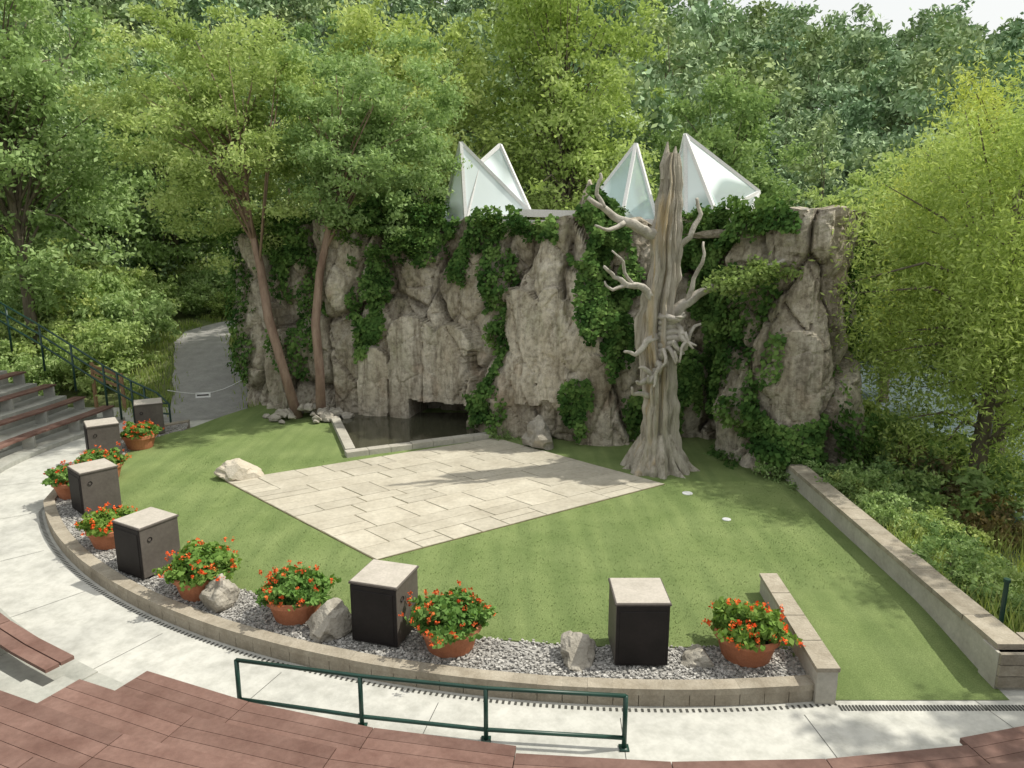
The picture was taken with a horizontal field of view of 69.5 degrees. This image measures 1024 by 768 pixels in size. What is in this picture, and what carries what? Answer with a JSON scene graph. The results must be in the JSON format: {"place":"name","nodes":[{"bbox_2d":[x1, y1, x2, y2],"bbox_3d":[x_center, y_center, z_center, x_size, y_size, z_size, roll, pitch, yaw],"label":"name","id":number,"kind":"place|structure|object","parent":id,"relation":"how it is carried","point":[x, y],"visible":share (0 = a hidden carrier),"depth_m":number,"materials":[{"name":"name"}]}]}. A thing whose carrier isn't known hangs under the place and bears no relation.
{"place":"outdoors","nodes":[
{"label":"outdoors","id":0,"kind":"place"},
{"bbox_2d":[164,321,247,421],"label":"asphalt path","id":1,"kind":"structure","parent":0,"point":[202,360],"depth_m":28.34,"materials":[{"name":"grey asphalt"}]},
{"bbox_2d":[1,0,881,406],"bbox_3d":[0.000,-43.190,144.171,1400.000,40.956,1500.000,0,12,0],"label":"ground","id":2,"kind":"structure","parent":0,"point":[177,318],"depth_m":28.75,"materials":[{"name":"green plant"}]},
{"bbox_2d":[0,0,159,363],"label":"maple tree","id":3,"kind":"object","parent":2,"relation":"on","point":[24,83],"visible":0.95,"depth_m":27.70,"materials":[{"name":"green plant"}]},
{"bbox_2d":[89,362,126,409],"bbox_3d":[-14.000,0.231,25.608,1.379,1.900,0.114,4,13,18],"label":"wooden fence","id":4,"kind":"object","parent":2,"relation":"on","point":[94,372],"visible":0.67,"depth_m":25.53,"materials":[{"name":"brown wood"}]},
{"bbox_2d":[0,227,235,398],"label":"bank shrubs","id":5,"kind":"object","parent":2,"relation":"on","point":[108,317],"visible":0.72,"depth_m":30.34,"materials":[{"name":"green plant"}]},
{"bbox_2d":[60,29,259,269],"bbox_3d":[-18.335,-10.873,39.938,10.510,15.676,9.896,5,13,23],"label":"maple tree","id":6,"kind":"object","parent":2,"relation":"on","point":[162,250],"visible":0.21,"depth_m":38.35,"materials":[{"name":"green plant"}]},
{"bbox_2d":[237,8,411,211],"bbox_3d":[-8.549,-10.356,37.411,9.656,15.714,9.667,9,15,35],"label":"maple tree","id":7,"kind":"object","parent":2,"relation":"on","point":[304,32],"visible":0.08,"depth_m":35.58,"materials":[{"name":"green plant"}]},
{"bbox_2d":[284,0,541,215],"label":"maple tree","id":8,"kind":"object","parent":2,"relation":"on","point":[355,19],"visible":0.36,"depth_m":29.15,"materials":[{"name":"green plant"}]},
{"bbox_2d":[43,419,837,706],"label":"curved curb wall","id":9,"kind":"structure","parent":2,"relation":"on","point":[716,692],"depth_m":10.16,"materials":[{"name":"stone"}]},
{"bbox_2d":[0,169,1019,361],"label":"hill foot shrubs","id":10,"kind":"object","parent":2,"relation":"on","point":[208,250],"visible":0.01,"depth_m":41.61,"materials":[{"name":"green plant"}]},
{"bbox_2d":[0,0,1023,363],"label":"distant forest","id":11,"kind":"object","parent":2,"relation":"on","point":[876,82],"visible":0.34,"depth_m":66.06,"materials":[{"name":"green plant"}]},
{"bbox_2d":[0,370,1023,767],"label":"amphitheater seating","id":12,"kind":"object","parent":2,"relation":"on","point":[60,708],"visible":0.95,"depth_m":8.33,"materials":[{"name":"concrete"}]},
{"bbox_2d":[112,313,1023,633],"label":"tall grass","id":13,"kind":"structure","parent":2,"relation":"on","point":[1010,619],"depth_m":25.00,"materials":[{"name":"green plant"}]},
{"bbox_2d":[472,0,671,219],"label":"poplar tree","id":14,"kind":"object","parent":2,"relation":"on","point":[569,124],"visible":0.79,"depth_m":29.23,"materials":[{"name":"green plant"}]},
{"bbox_2d":[627,64,817,217],"bbox_3d":[9.689,-7.452,33.745,9.497,13.557,8.304,0,12,0],"label":"maple tree","id":15,"kind":"object","parent":2,"relation":"on","point":[720,140],"visible":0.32,"depth_m":32.46,"materials":[{"name":"green plant"}]},
{"bbox_2d":[483,408,984,524],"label":"cliff foot shrubs","id":16,"kind":"object","parent":2,"relation":"on","point":[876,475],"visible":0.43,"depth_m":17.38,"materials":[{"name":"green plant"}]},
{"bbox_2d":[779,127,987,401],"bbox_3d":[15.733,-4.778,31.170,9.542,11.401,9.975,0,12,0],"label":"maple tree","id":17,"kind":"object","parent":2,"relation":"on","point":[866,179],"visible":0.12,"depth_m":29.87,"materials":[{"name":"green plant"}]},
{"bbox_2d":[783,467,1023,689],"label":"stone retaining wall","id":18,"kind":"structure","parent":2,"relation":"on","point":[980,652],"depth_m":11.88,"materials":[{"name":"concrete"}]},
{"bbox_2d":[787,462,1023,687],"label":"cap stones","id":19,"kind":"object","parent":18,"relation":"on","point":[993,631],"visible":0.94,"depth_m":11.71,"materials":[{"name":"beige stone"}]},
{"bbox_2d":[808,69,1023,521],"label":"willow tree","id":20,"kind":"object","parent":2,"relation":"on","point":[983,326],"visible":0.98,"depth_m":17.24,"materials":[{"name":"green plant"}]},
{"bbox_2d":[828,470,1023,630],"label":"bank shrubs","id":21,"kind":"object","parent":2,"relation":"on","point":[971,552],"visible":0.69,"depth_m":13.99,"materials":[{"name":"green plant"}]},
{"bbox_2d":[855,40,1023,453],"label":"willow tree","id":22,"kind":"object","parent":2,"relation":"on","point":[982,95],"visible":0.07,"depth_m":21.45,"materials":[{"name":"green plant"}]},
{"bbox_2d":[862,396,1023,532],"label":"waterside shrubs","id":23,"kind":"object","parent":2,"relation":"on","point":[975,478],"visible":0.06,"depth_m":18.38,"materials":[{"name":"green plant"}]},
{"bbox_2d":[866,439,1023,554],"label":"dry shrubs","id":24,"kind":"object","parent":2,"relation":"on","point":[986,523],"visible":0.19,"depth_m":17.56,"materials":[{"name":"green plant"}]},
{"bbox_2d":[999,577,1010,622],"bbox_3d":[7.200,3.517,10.869,0.096,1.400,0.096,0,12,0],"label":"metal post","id":25,"kind":"object","parent":2,"relation":"on","point":[1006,581],"visible":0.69,"depth_m":10.77,"materials":[{"name":"green metal"}]},
{"bbox_2d":[118,404,905,656],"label":"turf lawn","id":26,"kind":"structure","parent":0,"point":[246,434],"depth_m":14.49,"materials":[{"name":"green plant"}]},
{"bbox_2d":[120,419,163,450],"bbox_3d":[-10.373,1.371,20.530,1.180,0.801,1.185,8,14,32],"label":"flower pot","id":27,"kind":"object","parent":26,"relation":"on","point":[139,436],"visible":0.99,"depth_m":20.24,"materials":[{"name":"ceramic"}]},
{"bbox_2d":[56,0,344,418],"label":"shade tree","id":28,"kind":"object","parent":26,"relation":"on","point":[245,124],"visible":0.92,"depth_m":21.37,"materials":[{"name":"green plant"}]},
{"bbox_2d":[214,458,263,480],"bbox_3d":[-6.684,2.106,18.043,1.131,0.493,0.804,2,12,8],"label":"white boulder","id":29,"kind":"object","parent":26,"relation":"on","point":[237,469],"visible":0.99,"depth_m":17.86,"materials":[{"name":"beige stone"}]},
{"bbox_2d":[262,402,354,423],"bbox_3d":[-6.546,0.842,23.631,2.970,0.538,1.583,0,12,0],"label":"rock pile","id":30,"kind":"object","parent":26,"relation":"on","point":[326,414],"visible":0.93,"depth_m":23.29,"materials":[{"name":"grey stone"}]},
{"bbox_2d":[250,26,472,415],"bbox_3d":[-4.567,-4.717,23.081,6.797,11.642,6.940,0,12,0],"label":"shade tree","id":31,"kind":"object","parent":26,"relation":"on","point":[373,142],"visible":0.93,"depth_m":21.66,"materials":[{"name":"green plant"}]},
{"bbox_2d":[331,412,492,457],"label":"reflecting pool","id":32,"kind":"structure","parent":26,"relation":"on","point":[360,435],"depth_m":21.86,"materials":[{"name":"grey liquid"}]},
{"bbox_2d":[55,423,806,679],"bbox_3d":[-4.649,3.006,14.717,19.800,0.060,5.780,10,16,40],"label":"gravel bed","id":33,"kind":"object","parent":26,"relation":"on","point":[524,656],"visible":0.41,"depth_m":10.63,"materials":[{"name":"grey gravel"}]},
{"bbox_2d":[41,459,91,499],"bbox_3d":[-9.977,2.145,16.820,1.210,0.830,1.180,2,12,8],"label":"flower pot","id":34,"kind":"object","parent":33,"relation":"on","point":[57,479],"visible":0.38,"depth_m":16.49,"materials":[{"name":"ceramic"}]},
{"bbox_2d":[67,458,121,514],"bbox_3d":[-9.053,2.238,16.012,0.775,0.984,0.784,11,16,41],"label":"speaker enclosure","id":35,"kind":"object","parent":33,"relation":"on","point":[93,485],"visible":0.96,"depth_m":15.76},
{"bbox_2d":[83,417,121,453],"bbox_3d":[-10.854,1.479,19.583,0.784,0.984,0.775,-8,14,-33],"label":"speaker enclosure","id":36,"kind":"object","parent":33,"relation":"on","point":[104,433],"visible":0.77,"depth_m":19.29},
{"bbox_2d":[74,441,131,476],"bbox_3d":[-9.928,1.891,17.966,1.240,0.851,1.282,-5,13,-24],"label":"flower pot","id":37,"kind":"object","parent":33,"relation":"on","point":[114,456],"visible":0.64,"depth_m":17.88,"materials":[{"name":"ceramic"}]},
{"bbox_2d":[74,502,137,550],"bbox_3d":[-7.771,2.703,14.238,1.078,0.812,1.182,10,16,40],"label":"flower pot","id":38,"kind":"object","parent":33,"relation":"on","point":[97,527],"visible":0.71,"depth_m":13.96,"materials":[{"name":"ceramic"}]},
{"bbox_2d":[111,507,179,579],"bbox_3d":[-6.502,2.841,13.175,0.775,0.984,0.784,7,14,29],"label":"speaker enclosure","id":39,"kind":"object","parent":33,"relation":"on","point":[146,539],"visible":0.97,"depth_m":12.90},
{"bbox_2d":[133,398,164,433],"bbox_3d":[-10.754,0.990,21.882,0.784,0.984,0.775,-6,13,-26],"label":"speaker enclosure","id":40,"kind":"object","parent":33,"relation":"on","point":[151,409],"visible":0.8,"depth_m":21.57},
{"bbox_2d":[152,536,241,601],"bbox_3d":[-5.242,3.084,12.311,1.456,0.867,1.383,-4,12,-16],"label":"flower pot","id":41,"kind":"object","parent":33,"relation":"on","point":[195,570],"visible":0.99,"depth_m":12.07,"materials":[{"name":"ceramic"}]},
{"bbox_2d":[199,573,239,612],"bbox_3d":[-4.763,3.364,11.979,0.739,0.618,0.582,9,15,37],"label":"boulder","id":42,"kind":"object","parent":33,"relation":"on","point":[221,594],"visible":0.99,"depth_m":11.78,"materials":[{"name":"grey stone"}]},
{"bbox_2d":[254,560,341,625],"bbox_3d":[-3.386,3.236,11.540,1.331,0.891,1.322,3,12,16],"label":"flower pot","id":43,"kind":"object","parent":33,"relation":"on","point":[292,595],"visible":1,"depth_m":11.31,"materials":[{"name":"ceramic"}]},
{"bbox_2d":[305,597,351,643],"bbox_3d":[-2.801,3.534,11.199,0.676,0.551,0.763,-10,16,-40],"label":"boulder","id":44,"kind":"object","parent":33,"relation":"on","point":[329,620],"visible":0.98,"depth_m":11.00,"materials":[{"name":"grey stone"}]},
{"bbox_2d":[348,559,418,646],"bbox_3d":[-1.901,3.288,11.072,0.775,0.984,0.784,4,13,16],"label":"speaker enclosure","id":45,"kind":"object","parent":33,"relation":"on","point":[379,591],"visible":0.98,"depth_m":10.74,"materials":[{"name":"black"}]},
{"bbox_2d":[398,580,497,657],"bbox_3d":[-0.945,3.402,10.744,1.364,0.897,1.444,-10,16,-40],"label":"flower pot","id":46,"kind":"object","parent":33,"relation":"on","point":[451,625],"visible":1,"depth_m":10.45,"materials":[{"name":"ceramic"}]},
{"bbox_2d":[560,630,595,672],"bbox_3d":[0.943,3.770,10.475,0.526,0.468,0.715,0,12,0],"label":"boulder","id":47,"kind":"object","parent":33,"relation":"on","point":[577,651],"visible":0.95,"depth_m":10.35,"materials":[{"name":"grey stone"}]},
{"bbox_2d":[608,578,671,665],"bbox_3d":[1.800,3.398,10.553,0.775,0.984,0.784,0,12,0],"label":"speaker enclosure","id":48,"kind":"object","parent":33,"relation":"on","point":[638,620],"visible":1,"depth_m":10.20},
{"bbox_2d":[681,644,713,669],"bbox_3d":[2.616,3.834,10.488,0.464,0.246,0.474,2,12,8],"label":"boulder","id":49,"kind":"object","parent":33,"relation":"on","point":[694,655],"visible":0.99,"depth_m":10.32,"materials":[{"name":"grey stone"}]},
{"bbox_2d":[701,596,804,667],"bbox_3d":[3.345,3.420,10.509,1.254,0.961,1.278,-2,12,-8],"label":"flower pot","id":50,"kind":"object","parent":33,"relation":"on","point":[748,635],"visible":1,"depth_m":10.23,"materials":[{"name":"ceramic"}]},
{"bbox_2d":[225,438,664,559],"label":"stone paving","id":51,"kind":"structure","parent":26,"relation":"on","point":[381,507],"depth_m":17.05,"materials":[{"name":"stone"}]},
{"bbox_2d":[121,455,892,643],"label":"turf fibres","id":52,"kind":"object","parent":26,"relation":"on","point":[548,545],"visible":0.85,"depth_m":13.99,"materials":[{"name":"green plant"}]},
{"bbox_2d":[522,415,553,449],"bbox_3d":[0.740,1.294,20.643,1.283,0.966,0.911,19,22,57],"label":"boulder","id":53,"kind":"object","parent":26,"relation":"on","point":[537,434],"visible":1,"depth_m":20.27,"materials":[{"name":"grey stone"}]},
{"bbox_2d":[682,491,692,494],"bbox_3d":[4.040,2.511,16.993,0.240,0.022,0.240,0,12,0],"label":"lawn light","id":54,"kind":"object","parent":26,"relation":"on","point":[687,493],"visible":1,"depth_m":16.96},
{"bbox_2d":[587,142,803,479],"bbox_3d":[4.309,-1.662,17.980,5.226,8.127,1.901,0,12,0],"label":"dead tree","id":55,"kind":"object","parent":26,"relation":"on","point":[655,450],"visible":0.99,"depth_m":17.66,"materials":[{"name":"beige wood"}]},
{"bbox_2d":[0,407,1023,764],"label":"concrete pavement","id":56,"kind":"structure","parent":0,"point":[88,625],"depth_m":9.84,"materials":[{"name":"grey concrete"}]},
{"bbox_2d":[0,302,171,422],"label":"green metal railing","id":57,"kind":"object","parent":56,"relation":"on","point":[130,389],"visible":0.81,"depth_m":24.05,"materials":[{"name":"metal"}]},
{"bbox_2d":[234,658,629,751],"bbox_3d":[-1.113,4.000,9.206,5.123,0.746,0.241,2,12,8],"label":"metal handrail","id":58,"kind":"object","parent":56,"relation":"on","point":[486,729],"visible":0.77,"depth_m":9.09,"materials":[{"name":"green metal"}]},
{"bbox_2d":[39,507,1023,711],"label":"drain grate","id":59,"kind":"object","parent":56,"relation":"on","point":[750,709],"visible":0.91,"depth_m":9.75,"materials":[{"name":"metal"}]},
{"bbox_2d":[760,580,837,703],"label":"stone wall","id":60,"kind":"structure","parent":56,"relation":"on","point":[825,687],"depth_m":9.79,"materials":[{"name":"stone"}]},
{"bbox_2d":[759,573,840,671],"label":"cap stones","id":61,"kind":"object","parent":60,"relation":"on","point":[819,655],"visible":0.93,"depth_m":10.72,"materials":[{"name":"beige stone"}]},
{"bbox_2d":[790,592,1008,699],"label":"turf ramp","id":62,"kind":"structure","parent":56,"relation":"on","point":[891,645],"depth_m":10.91,"materials":[{"name":"green plant"}]},
{"bbox_2d":[232,179,884,474],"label":"rock cliff","id":63,"kind":"structure","parent":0,"point":[431,350],"depth_m":20.98,"materials":[{"name":"grey stone"}]},
{"bbox_2d":[167,380,241,397],"bbox_3d":[-9.971,0.154,24.631,0.289,0.466,3.139,9,15,35],"label":"rope barrier","id":64,"kind":"object","parent":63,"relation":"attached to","point":[203,395],"visible":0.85,"depth_m":24.35,"materials":[{"name":"fabric"}]},
{"bbox_2d":[207,195,774,268],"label":"cliff crown shrubs","id":65,"kind":"object","parent":63,"relation":"on","point":[402,243],"visible":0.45,"depth_m":22.59,"materials":[{"name":"green plant"}]},
{"bbox_2d":[447,220,652,223],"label":"flat roof","id":66,"kind":"structure","parent":63,"relation":"on","point":[649,221],"depth_m":22.80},
{"bbox_2d":[444,141,530,220],"bbox_3d":[-1.009,-6.497,23.852,2.668,2.491,2.250,-6,13,-26],"label":"pyramid frame","id":67,"kind":"object","parent":66,"relation":"on","point":[466,209],"visible":0.45,"depth_m":23.41,"materials":[{"name":"white metal"}]},
{"bbox_2d":[447,147,524,218],"bbox_3d":[-1.015,-6.501,23.850,2.549,2.400,2.124,-6,13,-26],"label":"pyramid glass","id":68,"kind":"object","parent":67,"relation":"in","point":[490,190],"visible":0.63,"depth_m":23.31,"materials":[{"name":"white glass"}]},
{"bbox_2d":[602,161,653,218],"bbox_3d":[3.750,-6.515,23.918,1.700,2.400,2.500,0,12,0],"label":"pyramid glass","id":69,"kind":"object","parent":66,"relation":"on","point":[614,186],"visible":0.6,"depth_m":24.41,"materials":[{"name":"white glass"}]},
{"bbox_2d":[679,133,760,213],"bbox_3d":[6.528,-6.609,23.841,2.763,2.668,3.522,0,12,0],"label":"pyramid frame","id":70,"kind":"object","parent":66,"relation":"on","point":[686,142],"visible":0.43,"depth_m":22.83,"materials":[{"name":"white metal"}]},
{"bbox_2d":[681,140,747,212],"bbox_3d":[6.525,-6.603,23.848,2.650,2.600,3.400,0,12,0],"label":"pyramid glass","id":71,"kind":"object","parent":70,"relation":"in","point":[717,175],"visible":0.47,"depth_m":22.81,"materials":[{"name":"white glass"}]},
{"bbox_2d":[221,182,881,474],"bbox_3d":[-0.332,-2.038,21.476,20.720,7.318,6.959,2,12,9],"label":"ivy","id":72,"kind":"object","parent":63,"relation":"attached to","point":[710,311],"visible":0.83,"depth_m":20.19,"materials":[{"name":"green plant"}]},
{"bbox_2d":[519,208,806,216],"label":"fascia beam","id":73,"kind":"structure","parent":63,"relation":"attached to","point":[535,213],"depth_m":21.82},
{"bbox_2d":[600,143,654,219],"bbox_3d":[3.756,-6.402,23.430,1.824,2.481,1.623,0,12,0],"label":"pyramid frame","id":74,"kind":"object","parent":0,"point":[634,149],"visible":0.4,"depth_m":23.44,"materials":[{"name":"white metal"}]},
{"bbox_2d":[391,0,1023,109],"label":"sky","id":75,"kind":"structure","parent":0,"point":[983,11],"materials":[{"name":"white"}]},
{"bbox_2d":[860,351,1023,570],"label":"lake water","id":76,"kind":"structure","parent":0,"point":[891,406],"depth_m":31.62,"materials":[{"name":"grey liquid"}]}
]}

